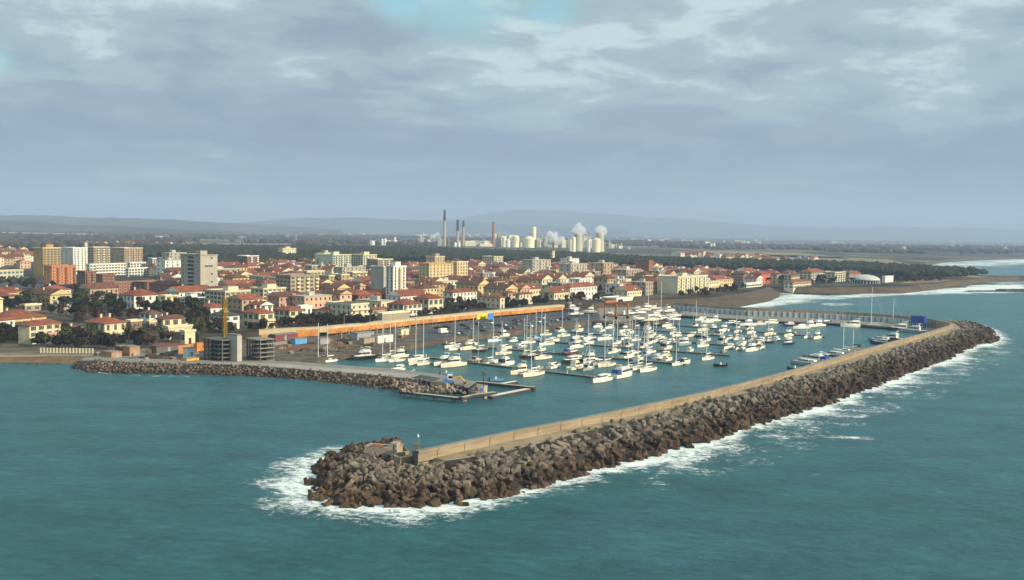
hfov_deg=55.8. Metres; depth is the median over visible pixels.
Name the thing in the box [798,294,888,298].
reef surf
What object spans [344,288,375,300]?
town house
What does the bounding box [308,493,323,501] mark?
armour block
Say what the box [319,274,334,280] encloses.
apartment block
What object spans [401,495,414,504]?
armour block
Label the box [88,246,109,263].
tower block
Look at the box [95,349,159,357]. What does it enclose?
sandy lot
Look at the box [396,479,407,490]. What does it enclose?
armour block
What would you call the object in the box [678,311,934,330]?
quay
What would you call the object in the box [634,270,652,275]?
town house
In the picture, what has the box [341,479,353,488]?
armour block
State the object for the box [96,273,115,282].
brick block
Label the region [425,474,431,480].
armour block
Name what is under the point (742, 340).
motor cruiser
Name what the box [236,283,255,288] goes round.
town house
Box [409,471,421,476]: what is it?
armour block
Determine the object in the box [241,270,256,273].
town house
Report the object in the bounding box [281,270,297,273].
town house
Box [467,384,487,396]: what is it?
dock apron
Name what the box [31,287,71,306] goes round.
town house
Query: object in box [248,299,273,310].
house
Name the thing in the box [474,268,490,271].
town house
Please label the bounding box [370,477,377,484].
armour block
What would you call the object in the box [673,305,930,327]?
quay lockers
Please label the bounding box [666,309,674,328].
sailing boat
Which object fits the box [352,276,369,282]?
town house
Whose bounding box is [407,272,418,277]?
town house
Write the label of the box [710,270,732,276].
town house
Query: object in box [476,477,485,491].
armour block
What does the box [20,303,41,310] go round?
house
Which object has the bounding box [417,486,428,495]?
armour block
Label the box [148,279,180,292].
apartment block
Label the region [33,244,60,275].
tower block
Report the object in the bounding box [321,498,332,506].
armour block
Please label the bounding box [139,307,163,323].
house
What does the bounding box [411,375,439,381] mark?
mole ramp
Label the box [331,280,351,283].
town house
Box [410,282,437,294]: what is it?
town house
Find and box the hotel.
[657,272,707,293]
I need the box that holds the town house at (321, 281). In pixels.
[319,279,332,284]
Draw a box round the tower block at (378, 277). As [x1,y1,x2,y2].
[370,265,385,290]
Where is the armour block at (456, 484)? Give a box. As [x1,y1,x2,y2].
[450,480,461,489]
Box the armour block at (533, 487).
[525,485,537,489]
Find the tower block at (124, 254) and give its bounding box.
[110,247,142,265]
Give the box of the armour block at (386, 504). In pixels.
[383,502,389,507]
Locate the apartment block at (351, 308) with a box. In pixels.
[326,300,369,317]
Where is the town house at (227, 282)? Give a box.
[218,279,255,285]
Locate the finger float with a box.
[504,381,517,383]
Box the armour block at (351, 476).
[344,474,355,485]
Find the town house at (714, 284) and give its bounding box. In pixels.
[707,278,718,289]
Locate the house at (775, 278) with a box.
[771,272,783,282]
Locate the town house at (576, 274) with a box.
[570,271,593,283]
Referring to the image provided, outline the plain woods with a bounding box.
[0,229,1023,253]
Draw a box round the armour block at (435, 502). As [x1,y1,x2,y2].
[429,497,441,506]
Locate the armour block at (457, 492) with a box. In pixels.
[455,489,459,498]
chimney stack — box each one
[443,210,445,245]
[456,220,458,245]
[462,220,464,245]
[492,222,494,246]
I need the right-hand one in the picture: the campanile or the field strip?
the campanile
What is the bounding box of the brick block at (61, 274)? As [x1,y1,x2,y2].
[43,264,76,284]
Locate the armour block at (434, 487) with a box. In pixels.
[430,483,441,493]
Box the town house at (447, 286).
[414,281,454,290]
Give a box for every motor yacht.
[351,346,377,360]
[441,353,466,367]
[565,304,582,310]
[568,308,583,316]
[583,305,597,314]
[641,313,657,322]
[678,335,691,345]
[745,343,758,351]
[764,326,775,335]
[784,327,793,336]
[799,351,828,362]
[840,318,860,327]
[879,331,901,340]
[887,321,906,330]
[898,325,928,332]
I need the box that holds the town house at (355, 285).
[344,281,365,289]
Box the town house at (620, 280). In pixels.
[614,276,625,282]
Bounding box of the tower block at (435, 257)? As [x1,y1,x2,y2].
[426,253,444,261]
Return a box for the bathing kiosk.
[743,282,761,287]
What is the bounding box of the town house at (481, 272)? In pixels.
[472,270,490,275]
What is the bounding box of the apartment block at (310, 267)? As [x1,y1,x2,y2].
[304,265,317,269]
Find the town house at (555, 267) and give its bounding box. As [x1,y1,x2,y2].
[550,265,558,271]
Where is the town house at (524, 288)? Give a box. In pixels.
[513,284,529,292]
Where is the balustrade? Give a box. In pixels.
[40,348,93,353]
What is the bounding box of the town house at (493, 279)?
[485,276,505,282]
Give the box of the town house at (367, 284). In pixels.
[363,281,369,288]
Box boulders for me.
[71,359,428,387]
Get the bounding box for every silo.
[502,237,505,246]
[506,239,510,246]
[512,235,518,246]
[524,236,534,247]
[532,227,535,246]
[569,239,571,251]
[571,237,575,251]
[587,239,590,251]
[592,238,600,251]
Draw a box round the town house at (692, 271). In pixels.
[683,268,700,273]
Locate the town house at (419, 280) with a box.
[417,277,426,283]
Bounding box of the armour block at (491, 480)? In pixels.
[479,477,497,488]
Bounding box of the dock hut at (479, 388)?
[474,386,484,390]
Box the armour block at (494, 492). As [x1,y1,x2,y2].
[491,490,496,495]
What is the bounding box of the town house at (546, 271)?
[535,270,556,273]
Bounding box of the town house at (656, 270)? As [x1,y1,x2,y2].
[648,268,664,274]
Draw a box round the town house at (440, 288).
[419,279,443,296]
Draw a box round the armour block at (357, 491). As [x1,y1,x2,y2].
[343,489,360,496]
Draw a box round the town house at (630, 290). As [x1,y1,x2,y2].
[613,285,641,295]
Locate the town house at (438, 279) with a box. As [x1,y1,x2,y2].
[422,276,444,282]
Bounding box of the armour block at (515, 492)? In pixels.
[507,489,519,496]
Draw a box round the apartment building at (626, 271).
[612,266,640,278]
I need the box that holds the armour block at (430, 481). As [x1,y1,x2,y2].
[425,479,432,487]
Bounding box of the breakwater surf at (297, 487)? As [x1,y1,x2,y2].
[255,328,1012,524]
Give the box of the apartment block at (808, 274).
[799,268,824,282]
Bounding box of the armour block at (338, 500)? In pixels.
[332,496,343,505]
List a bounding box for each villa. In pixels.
[0,317,16,326]
[17,317,62,344]
[83,313,126,334]
[118,287,160,308]
[154,312,187,326]
[207,308,239,333]
[242,305,275,328]
[272,303,303,322]
[387,297,422,315]
[412,291,443,313]
[784,278,810,292]
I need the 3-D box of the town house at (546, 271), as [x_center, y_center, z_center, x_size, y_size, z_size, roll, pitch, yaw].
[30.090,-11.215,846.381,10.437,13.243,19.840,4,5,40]
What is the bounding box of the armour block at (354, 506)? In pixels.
[351,503,358,508]
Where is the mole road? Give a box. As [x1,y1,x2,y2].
[211,362,417,377]
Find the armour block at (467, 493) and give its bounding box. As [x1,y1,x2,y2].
[463,486,473,499]
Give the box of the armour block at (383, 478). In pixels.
[377,474,387,482]
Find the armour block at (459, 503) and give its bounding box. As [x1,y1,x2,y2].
[456,500,469,505]
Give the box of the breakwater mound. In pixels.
[324,322,985,504]
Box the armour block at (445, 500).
[432,493,448,502]
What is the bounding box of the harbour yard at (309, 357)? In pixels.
[88,304,683,363]
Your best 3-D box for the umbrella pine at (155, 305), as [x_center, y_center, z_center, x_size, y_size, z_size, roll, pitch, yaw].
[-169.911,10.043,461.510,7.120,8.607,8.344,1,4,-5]
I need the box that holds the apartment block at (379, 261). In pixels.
[366,258,392,268]
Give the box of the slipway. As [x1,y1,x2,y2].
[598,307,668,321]
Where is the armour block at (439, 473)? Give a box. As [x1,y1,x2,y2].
[434,469,444,479]
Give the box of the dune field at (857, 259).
[697,254,909,264]
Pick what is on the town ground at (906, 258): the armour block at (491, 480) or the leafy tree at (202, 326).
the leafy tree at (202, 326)
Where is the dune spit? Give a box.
[901,275,987,282]
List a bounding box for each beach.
[0,356,84,363]
[592,257,1023,307]
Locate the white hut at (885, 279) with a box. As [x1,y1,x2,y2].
[882,275,893,282]
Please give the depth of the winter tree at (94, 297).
531.28 m
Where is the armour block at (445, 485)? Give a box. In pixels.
[442,483,450,491]
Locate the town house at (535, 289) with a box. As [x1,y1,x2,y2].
[520,282,541,295]
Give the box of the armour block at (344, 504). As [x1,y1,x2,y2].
[339,498,351,507]
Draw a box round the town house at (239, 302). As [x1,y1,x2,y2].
[227,293,264,310]
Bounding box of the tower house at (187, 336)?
[179,329,195,343]
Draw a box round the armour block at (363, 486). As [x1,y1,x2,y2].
[358,483,367,488]
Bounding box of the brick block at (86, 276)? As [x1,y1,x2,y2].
[76,270,96,285]
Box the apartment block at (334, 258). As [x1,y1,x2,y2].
[314,251,351,265]
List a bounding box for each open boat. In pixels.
[439,370,453,374]
[489,377,502,381]
[713,362,727,366]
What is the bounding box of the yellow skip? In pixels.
[181,356,199,360]
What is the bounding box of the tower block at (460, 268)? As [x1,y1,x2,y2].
[452,261,468,275]
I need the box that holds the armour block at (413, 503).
[410,501,424,506]
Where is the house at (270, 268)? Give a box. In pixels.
[265,265,281,270]
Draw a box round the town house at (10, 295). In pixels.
[0,291,16,306]
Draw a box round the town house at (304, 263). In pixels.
[297,261,313,265]
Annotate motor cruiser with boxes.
[391,346,408,357]
[434,352,449,366]
[460,339,475,350]
[496,354,514,365]
[498,329,509,336]
[510,361,530,374]
[566,357,583,370]
[570,338,583,348]
[572,323,583,331]
[583,350,594,360]
[609,364,631,378]
[619,324,628,331]
[640,303,650,311]
[642,329,653,338]
[659,339,671,349]
[662,304,674,313]
[698,322,708,331]
[711,315,720,321]
[717,334,726,343]
[719,324,729,331]
[734,324,741,332]
[736,335,746,344]
[739,317,756,325]
[747,325,755,333]
[783,335,794,344]
[805,319,817,326]
[813,330,821,339]
[814,318,825,325]
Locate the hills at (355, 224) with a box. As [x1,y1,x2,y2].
[239,217,626,235]
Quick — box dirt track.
[251,342,358,353]
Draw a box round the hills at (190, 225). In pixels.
[0,215,341,234]
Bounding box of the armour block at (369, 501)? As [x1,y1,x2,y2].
[363,496,378,506]
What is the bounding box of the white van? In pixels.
[438,328,447,333]
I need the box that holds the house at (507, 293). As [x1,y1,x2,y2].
[500,289,516,301]
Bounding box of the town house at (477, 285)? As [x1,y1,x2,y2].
[455,278,488,294]
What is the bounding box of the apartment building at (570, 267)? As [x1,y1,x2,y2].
[559,261,586,273]
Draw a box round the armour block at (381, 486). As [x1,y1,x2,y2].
[372,482,386,490]
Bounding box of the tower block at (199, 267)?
[180,250,217,285]
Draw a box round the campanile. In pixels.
[550,250,554,257]
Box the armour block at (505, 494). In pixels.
[500,491,508,497]
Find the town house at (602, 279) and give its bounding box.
[593,273,615,291]
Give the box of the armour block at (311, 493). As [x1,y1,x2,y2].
[307,489,316,497]
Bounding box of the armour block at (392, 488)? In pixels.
[388,485,396,491]
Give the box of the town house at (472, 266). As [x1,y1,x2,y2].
[468,265,484,268]
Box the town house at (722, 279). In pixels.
[708,275,733,286]
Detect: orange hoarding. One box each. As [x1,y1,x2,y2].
[179,342,203,353]
[296,329,317,336]
[328,321,410,333]
[411,314,476,326]
[493,307,563,316]
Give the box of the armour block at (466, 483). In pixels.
[462,480,471,490]
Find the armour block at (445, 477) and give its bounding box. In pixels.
[443,473,450,481]
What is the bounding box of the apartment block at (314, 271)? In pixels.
[303,270,324,273]
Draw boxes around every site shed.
[103,350,122,357]
[148,342,184,353]
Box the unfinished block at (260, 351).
[245,337,274,360]
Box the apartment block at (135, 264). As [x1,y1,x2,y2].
[127,262,145,267]
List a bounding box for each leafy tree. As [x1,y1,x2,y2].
[0,330,6,346]
[3,296,8,307]
[3,323,12,328]
[5,327,17,343]
[6,298,15,309]
[20,281,27,288]
[30,335,40,346]
[36,331,43,345]
[38,297,48,309]
[40,336,50,346]
[47,304,55,311]
[51,335,57,343]
[54,336,62,347]
[62,336,70,347]
[65,332,74,345]
[67,302,78,316]
[71,338,80,347]
[72,326,82,336]
[82,297,88,304]
[89,335,101,348]
[100,332,109,342]
[102,335,109,348]
[107,296,116,306]
[107,337,115,346]
[109,305,122,318]
[113,297,127,311]
[116,334,127,344]
[127,331,135,337]
[133,336,142,345]
[141,299,150,310]
[161,305,167,313]
[168,297,180,306]
[183,296,192,307]
[185,299,193,309]
[185,309,195,323]
[190,317,199,326]
[197,321,206,332]
[200,307,210,314]
[205,320,211,330]
[208,324,215,330]
[230,324,236,332]
[259,321,266,328]
[285,317,292,323]
[295,315,302,326]
[315,316,321,322]
[330,317,335,324]
[531,296,536,302]
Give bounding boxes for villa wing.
[163,324,192,338]
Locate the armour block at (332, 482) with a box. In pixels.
[323,478,334,484]
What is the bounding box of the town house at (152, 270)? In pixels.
[148,263,155,276]
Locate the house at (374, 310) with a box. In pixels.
[368,305,389,315]
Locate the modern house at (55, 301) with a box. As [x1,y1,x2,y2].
[52,299,71,309]
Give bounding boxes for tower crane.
[221,296,227,336]
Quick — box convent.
[477,293,505,308]
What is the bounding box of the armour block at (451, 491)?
[448,487,455,495]
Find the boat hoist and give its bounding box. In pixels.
[603,300,628,318]
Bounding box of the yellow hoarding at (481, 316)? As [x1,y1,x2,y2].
[477,313,486,318]
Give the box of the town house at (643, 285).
[631,279,652,294]
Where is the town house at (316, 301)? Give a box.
[292,291,331,308]
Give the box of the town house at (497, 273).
[495,272,518,275]
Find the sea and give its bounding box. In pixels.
[0,259,1023,579]
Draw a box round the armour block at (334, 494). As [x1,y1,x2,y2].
[330,491,338,499]
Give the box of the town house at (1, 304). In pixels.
[0,297,2,312]
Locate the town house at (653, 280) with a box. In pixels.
[644,277,656,290]
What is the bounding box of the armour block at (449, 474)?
[447,470,452,479]
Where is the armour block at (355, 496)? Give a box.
[353,492,357,502]
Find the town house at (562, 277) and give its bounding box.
[549,273,566,281]
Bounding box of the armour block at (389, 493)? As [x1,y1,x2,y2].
[386,490,405,498]
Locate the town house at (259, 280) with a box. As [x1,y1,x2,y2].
[255,277,273,285]
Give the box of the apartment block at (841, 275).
[824,271,845,281]
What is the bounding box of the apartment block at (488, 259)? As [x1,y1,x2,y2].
[482,256,502,262]
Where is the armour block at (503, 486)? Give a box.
[497,483,506,493]
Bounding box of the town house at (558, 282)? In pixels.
[547,279,570,286]
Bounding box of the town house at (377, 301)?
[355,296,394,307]
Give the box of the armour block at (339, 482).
[337,479,344,486]
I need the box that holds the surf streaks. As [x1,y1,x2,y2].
[650,350,1011,484]
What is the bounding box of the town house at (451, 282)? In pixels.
[442,277,457,286]
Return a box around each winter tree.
[31,279,37,288]
[56,301,67,317]
[72,313,81,324]
[73,283,79,289]
[76,304,86,321]
[78,336,87,347]
[80,331,90,343]
[88,307,93,318]
[90,294,99,300]
[91,307,102,317]
[112,332,120,344]
[126,307,135,318]
[133,308,141,315]
[135,296,144,308]
[139,333,153,346]
[146,324,154,330]
[161,330,173,341]
[167,308,175,314]
[172,302,183,313]
[197,310,206,319]
[212,318,218,330]
[217,318,223,331]
[225,323,232,332]
[276,319,282,327]
[307,317,315,325]
[336,315,341,323]
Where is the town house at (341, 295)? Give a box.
[321,289,352,300]
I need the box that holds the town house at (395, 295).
[386,289,426,300]
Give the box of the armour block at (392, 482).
[385,480,396,484]
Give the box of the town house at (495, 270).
[488,268,502,272]
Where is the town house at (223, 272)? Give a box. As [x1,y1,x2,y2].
[218,269,230,275]
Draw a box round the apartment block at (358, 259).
[351,251,376,265]
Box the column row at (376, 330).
[341,324,415,338]
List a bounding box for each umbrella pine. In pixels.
[15,295,30,309]
[21,290,33,296]
[57,296,75,314]
[72,292,86,297]
[72,297,82,303]
[73,289,86,293]
[89,300,102,307]
[95,291,105,297]
[103,298,115,312]
[105,293,117,297]
[148,302,163,310]
[162,299,171,305]
[189,300,203,313]
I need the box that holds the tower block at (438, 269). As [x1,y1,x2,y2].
[418,262,453,277]
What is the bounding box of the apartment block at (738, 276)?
[731,270,749,283]
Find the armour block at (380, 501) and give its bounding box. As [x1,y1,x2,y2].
[374,498,382,504]
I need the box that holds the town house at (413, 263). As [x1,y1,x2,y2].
[401,261,418,266]
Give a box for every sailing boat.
[312,323,324,356]
[322,324,337,362]
[375,315,392,361]
[384,328,396,356]
[389,324,404,362]
[409,321,424,365]
[417,321,433,365]
[449,319,462,350]
[468,318,477,344]
[468,325,484,361]
[471,321,488,352]
[483,319,497,363]
[495,326,511,354]
[519,320,532,357]
[521,320,535,343]
[523,328,544,377]
[524,321,539,358]
[528,309,540,339]
[534,314,551,359]
[539,314,554,345]
[540,317,551,335]
[557,307,569,336]
[572,320,583,338]
[579,339,593,371]
[583,315,595,339]
[598,315,615,367]
[605,323,617,353]
[608,324,620,351]
[609,319,620,344]
[622,334,637,369]
[623,322,632,346]
[628,320,640,353]
[631,316,640,341]
[633,329,645,370]
[637,325,647,347]
[640,330,656,372]
[641,331,651,356]
[642,288,651,308]
[643,320,652,344]
[646,322,655,352]
[651,313,656,335]
[652,316,660,342]
[654,283,663,311]
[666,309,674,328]
[670,313,677,334]
[672,336,681,365]
[697,326,708,347]
[701,317,709,337]
[702,323,714,360]
[733,318,739,339]
[748,319,756,341]
[765,318,773,343]
[804,312,811,338]
[833,325,856,352]
[844,326,864,349]
[860,287,887,328]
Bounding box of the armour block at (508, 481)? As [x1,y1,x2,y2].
[497,475,512,485]
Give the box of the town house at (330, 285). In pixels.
[319,282,349,289]
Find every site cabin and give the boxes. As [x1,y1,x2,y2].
[114,345,122,350]
[122,345,139,355]
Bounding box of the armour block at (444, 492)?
[441,487,451,501]
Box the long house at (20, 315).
[0,308,46,321]
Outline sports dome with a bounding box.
[850,274,879,283]
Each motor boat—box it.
[391,364,405,369]
[408,354,425,361]
[444,342,459,348]
[488,336,500,342]
[497,344,511,350]
[509,337,517,341]
[515,343,526,348]
[536,346,545,350]
[546,337,559,341]
[546,362,559,368]
[554,327,564,331]
[561,348,578,355]
[562,352,583,363]
[568,338,581,344]
[580,339,593,345]
[583,357,597,364]
[593,323,602,327]
[593,358,603,365]
[593,373,612,382]
[598,334,612,340]
[618,351,634,357]
[621,333,631,339]
[624,329,633,333]
[626,307,634,315]
[631,316,644,321]
[632,305,640,310]
[633,355,643,361]
[635,310,645,314]
[650,305,658,310]
[651,310,660,317]
[652,353,663,359]
[658,315,668,321]
[661,351,670,355]
[661,355,671,361]
[666,312,680,316]
[666,338,675,343]
[667,316,680,321]
[672,328,681,336]
[680,357,689,364]
[686,347,693,351]
[687,328,696,336]
[695,317,705,320]
[701,316,713,322]
[723,320,735,324]
[724,341,734,348]
[726,335,734,339]
[736,343,745,350]
[754,321,765,324]
[756,340,764,349]
[763,319,778,323]
[783,322,796,325]
[790,356,816,365]
[793,324,810,328]
[812,353,835,359]
[820,351,843,356]
[868,336,889,340]
[870,339,893,344]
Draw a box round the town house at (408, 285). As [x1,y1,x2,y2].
[406,283,414,288]
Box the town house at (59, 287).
[45,284,71,292]
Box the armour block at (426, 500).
[421,492,430,502]
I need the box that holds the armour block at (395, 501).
[388,498,399,506]
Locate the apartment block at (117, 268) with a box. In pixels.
[86,263,126,274]
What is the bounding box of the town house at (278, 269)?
[271,267,293,271]
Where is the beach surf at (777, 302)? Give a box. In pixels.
[743,293,821,306]
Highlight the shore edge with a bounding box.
[12,276,1023,341]
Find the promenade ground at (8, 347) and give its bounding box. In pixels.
[0,340,90,356]
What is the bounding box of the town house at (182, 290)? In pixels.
[165,285,207,295]
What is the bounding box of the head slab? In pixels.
[364,441,402,454]
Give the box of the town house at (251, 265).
[243,262,261,267]
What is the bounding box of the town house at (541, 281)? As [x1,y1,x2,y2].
[527,274,552,289]
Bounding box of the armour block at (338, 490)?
[327,488,340,496]
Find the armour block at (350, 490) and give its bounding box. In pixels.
[346,486,356,492]
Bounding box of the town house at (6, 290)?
[0,288,16,293]
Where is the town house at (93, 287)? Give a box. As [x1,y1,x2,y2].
[79,282,119,301]
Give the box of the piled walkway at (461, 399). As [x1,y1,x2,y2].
[399,391,496,401]
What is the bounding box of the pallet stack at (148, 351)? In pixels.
[145,349,151,353]
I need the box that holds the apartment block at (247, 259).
[237,255,258,263]
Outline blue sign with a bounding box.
[488,313,493,319]
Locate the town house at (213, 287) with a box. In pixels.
[203,285,222,302]
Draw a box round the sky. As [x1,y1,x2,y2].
[0,0,1023,229]
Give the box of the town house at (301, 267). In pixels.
[294,266,304,269]
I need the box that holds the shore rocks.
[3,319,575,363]
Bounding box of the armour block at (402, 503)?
[398,500,406,507]
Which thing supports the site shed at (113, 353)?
on the sandy lot
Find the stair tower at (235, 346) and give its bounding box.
[226,333,241,361]
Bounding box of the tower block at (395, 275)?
[385,261,406,299]
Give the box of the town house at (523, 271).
[507,268,529,273]
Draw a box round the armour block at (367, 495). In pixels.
[362,490,373,500]
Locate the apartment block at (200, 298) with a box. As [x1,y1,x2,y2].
[178,293,205,304]
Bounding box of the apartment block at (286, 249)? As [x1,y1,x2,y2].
[278,246,296,253]
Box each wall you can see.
[0,354,92,356]
[251,340,290,345]
[256,304,564,334]
[414,303,952,466]
[431,380,454,388]
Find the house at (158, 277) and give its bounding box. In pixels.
[152,272,167,279]
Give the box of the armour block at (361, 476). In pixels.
[353,472,368,477]
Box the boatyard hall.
[601,295,633,301]
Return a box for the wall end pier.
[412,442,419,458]
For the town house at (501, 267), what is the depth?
907.77 m
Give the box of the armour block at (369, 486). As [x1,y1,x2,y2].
[357,483,371,490]
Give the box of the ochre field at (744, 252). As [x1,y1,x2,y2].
[706,250,850,258]
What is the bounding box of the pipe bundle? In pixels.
[149,355,162,358]
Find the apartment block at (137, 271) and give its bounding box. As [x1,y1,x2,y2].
[125,267,148,276]
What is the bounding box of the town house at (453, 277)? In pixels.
[441,274,461,279]
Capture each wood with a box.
[0,243,35,250]
[131,243,988,276]
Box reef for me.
[794,283,1023,294]
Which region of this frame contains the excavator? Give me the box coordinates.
[443,374,465,384]
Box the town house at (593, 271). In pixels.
[584,269,600,274]
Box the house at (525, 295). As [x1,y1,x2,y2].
[515,290,533,304]
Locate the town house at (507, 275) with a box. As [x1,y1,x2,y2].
[499,271,518,278]
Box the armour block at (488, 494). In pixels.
[484,491,492,497]
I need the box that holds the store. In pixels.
[376,310,410,319]
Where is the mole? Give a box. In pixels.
[72,357,476,393]
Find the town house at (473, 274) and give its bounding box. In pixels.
[468,273,481,276]
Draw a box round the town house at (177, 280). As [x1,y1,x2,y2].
[165,277,180,282]
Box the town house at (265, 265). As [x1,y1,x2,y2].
[259,262,278,269]
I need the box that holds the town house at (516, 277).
[507,275,528,280]
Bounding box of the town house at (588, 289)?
[560,282,597,297]
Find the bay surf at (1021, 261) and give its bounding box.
[934,259,1023,266]
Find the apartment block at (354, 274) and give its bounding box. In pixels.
[346,271,367,278]
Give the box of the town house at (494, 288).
[483,283,517,295]
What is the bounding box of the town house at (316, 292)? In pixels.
[302,289,323,294]
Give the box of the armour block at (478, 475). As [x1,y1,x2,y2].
[472,467,485,478]
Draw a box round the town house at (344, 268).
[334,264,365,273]
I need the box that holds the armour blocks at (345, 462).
[303,319,999,488]
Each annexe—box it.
[125,318,142,329]
[144,320,156,326]
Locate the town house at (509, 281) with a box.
[501,277,515,283]
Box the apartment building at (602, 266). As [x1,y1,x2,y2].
[590,260,612,274]
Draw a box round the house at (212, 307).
[203,300,223,312]
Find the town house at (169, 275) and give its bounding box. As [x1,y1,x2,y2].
[162,272,180,280]
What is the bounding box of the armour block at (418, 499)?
[412,495,425,501]
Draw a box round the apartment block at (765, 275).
[750,269,770,283]
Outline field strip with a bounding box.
[144,238,275,241]
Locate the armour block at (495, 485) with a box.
[488,481,503,490]
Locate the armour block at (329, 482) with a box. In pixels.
[326,479,336,485]
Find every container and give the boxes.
[182,346,195,356]
[269,332,297,340]
[290,337,306,344]
[315,337,329,344]
[350,331,374,339]
[359,337,374,343]
[371,333,392,342]
[394,327,408,334]
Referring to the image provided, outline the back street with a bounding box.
[0,282,73,292]
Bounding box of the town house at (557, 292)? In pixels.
[539,286,570,299]
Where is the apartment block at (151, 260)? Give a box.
[148,258,156,265]
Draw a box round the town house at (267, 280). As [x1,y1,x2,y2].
[257,279,275,285]
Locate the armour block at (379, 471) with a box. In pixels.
[375,468,383,474]
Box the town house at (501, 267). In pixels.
[488,263,505,271]
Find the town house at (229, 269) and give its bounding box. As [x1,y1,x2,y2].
[218,266,240,271]
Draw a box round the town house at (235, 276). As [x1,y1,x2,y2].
[223,272,248,279]
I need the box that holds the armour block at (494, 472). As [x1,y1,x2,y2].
[490,468,497,477]
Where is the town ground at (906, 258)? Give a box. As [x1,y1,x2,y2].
[0,232,1023,333]
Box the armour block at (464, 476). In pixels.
[458,473,468,480]
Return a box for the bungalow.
[315,303,331,314]
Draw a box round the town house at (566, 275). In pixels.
[562,273,570,278]
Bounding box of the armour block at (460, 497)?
[448,495,462,503]
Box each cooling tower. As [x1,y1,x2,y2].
[574,233,582,250]
[596,233,603,251]
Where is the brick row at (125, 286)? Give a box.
[114,280,157,293]
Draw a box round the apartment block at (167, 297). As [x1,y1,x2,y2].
[158,294,178,307]
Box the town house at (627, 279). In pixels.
[619,276,630,281]
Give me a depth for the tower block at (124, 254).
1046.86 m
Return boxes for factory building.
[418,232,440,245]
[441,238,492,246]
[495,230,508,246]
[509,234,530,246]
[536,233,555,247]
[553,238,568,247]
[582,233,591,247]
[604,241,622,248]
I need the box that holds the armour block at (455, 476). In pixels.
[452,473,458,479]
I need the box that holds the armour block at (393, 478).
[389,476,398,482]
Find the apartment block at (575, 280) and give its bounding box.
[568,277,590,282]
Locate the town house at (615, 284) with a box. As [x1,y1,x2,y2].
[605,280,626,293]
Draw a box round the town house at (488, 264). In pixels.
[485,263,497,268]
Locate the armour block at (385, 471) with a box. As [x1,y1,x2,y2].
[382,468,388,473]
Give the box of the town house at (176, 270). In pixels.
[162,266,180,274]
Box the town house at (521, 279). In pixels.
[516,276,529,283]
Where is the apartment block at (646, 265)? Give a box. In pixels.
[635,260,653,271]
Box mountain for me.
[446,210,1023,241]
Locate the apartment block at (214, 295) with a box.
[205,285,250,308]
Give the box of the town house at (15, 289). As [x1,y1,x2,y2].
[3,285,23,294]
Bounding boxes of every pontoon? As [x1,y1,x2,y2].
[388,346,595,377]
[432,337,686,363]
[487,388,534,398]
[506,336,729,355]
[568,331,747,347]
[618,327,795,341]
[623,317,824,337]
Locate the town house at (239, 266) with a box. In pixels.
[227,263,246,269]
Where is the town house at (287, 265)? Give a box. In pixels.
[278,262,298,267]
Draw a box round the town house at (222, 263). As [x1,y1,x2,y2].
[217,261,239,265]
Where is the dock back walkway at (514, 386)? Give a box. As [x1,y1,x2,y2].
[474,381,535,389]
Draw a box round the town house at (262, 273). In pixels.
[253,272,283,274]
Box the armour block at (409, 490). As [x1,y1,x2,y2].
[403,487,417,497]
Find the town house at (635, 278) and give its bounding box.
[631,275,656,280]
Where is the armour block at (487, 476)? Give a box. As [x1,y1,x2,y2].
[485,472,491,479]
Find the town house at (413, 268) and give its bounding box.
[406,266,418,270]
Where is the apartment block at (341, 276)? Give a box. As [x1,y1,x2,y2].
[329,273,349,280]
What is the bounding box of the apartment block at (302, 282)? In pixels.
[275,273,318,292]
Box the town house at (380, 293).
[363,288,385,299]
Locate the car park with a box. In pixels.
[422,310,596,340]
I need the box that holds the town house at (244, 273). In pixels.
[227,270,249,279]
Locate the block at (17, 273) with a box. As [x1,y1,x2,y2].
[0,269,23,278]
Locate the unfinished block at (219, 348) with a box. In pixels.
[203,336,230,360]
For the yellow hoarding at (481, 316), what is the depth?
515.63 m
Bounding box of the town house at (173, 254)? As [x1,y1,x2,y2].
[161,250,186,259]
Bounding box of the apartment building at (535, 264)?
[522,257,550,270]
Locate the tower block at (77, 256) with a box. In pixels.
[61,247,87,274]
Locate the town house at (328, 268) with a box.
[322,264,338,274]
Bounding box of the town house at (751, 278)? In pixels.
[744,275,763,285]
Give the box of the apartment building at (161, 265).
[156,257,180,274]
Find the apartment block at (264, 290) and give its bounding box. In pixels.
[249,283,285,301]
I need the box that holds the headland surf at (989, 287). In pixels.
[880,282,1023,294]
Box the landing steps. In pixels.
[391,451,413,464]
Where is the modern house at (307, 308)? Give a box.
[296,304,312,313]
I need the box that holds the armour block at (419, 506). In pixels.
[415,503,422,508]
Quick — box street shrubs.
[0,276,36,283]
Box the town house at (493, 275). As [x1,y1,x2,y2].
[482,274,498,277]
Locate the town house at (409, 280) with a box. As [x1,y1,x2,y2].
[406,277,414,284]
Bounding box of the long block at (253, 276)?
[248,274,275,279]
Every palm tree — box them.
[38,333,52,348]
[56,327,69,344]
[84,322,95,327]
[84,328,98,345]
[122,324,134,341]
[135,326,148,334]
[153,324,164,342]
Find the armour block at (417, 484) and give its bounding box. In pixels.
[414,478,426,487]
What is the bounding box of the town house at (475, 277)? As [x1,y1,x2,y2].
[459,275,487,279]
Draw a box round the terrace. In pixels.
[443,287,476,301]
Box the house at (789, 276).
[784,272,799,281]
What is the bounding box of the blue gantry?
[911,315,925,327]
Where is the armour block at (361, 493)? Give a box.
[358,491,364,504]
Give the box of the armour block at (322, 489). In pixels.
[318,486,325,494]
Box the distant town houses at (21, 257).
[0,240,861,280]
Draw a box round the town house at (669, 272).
[665,270,676,273]
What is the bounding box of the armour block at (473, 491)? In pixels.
[470,487,477,496]

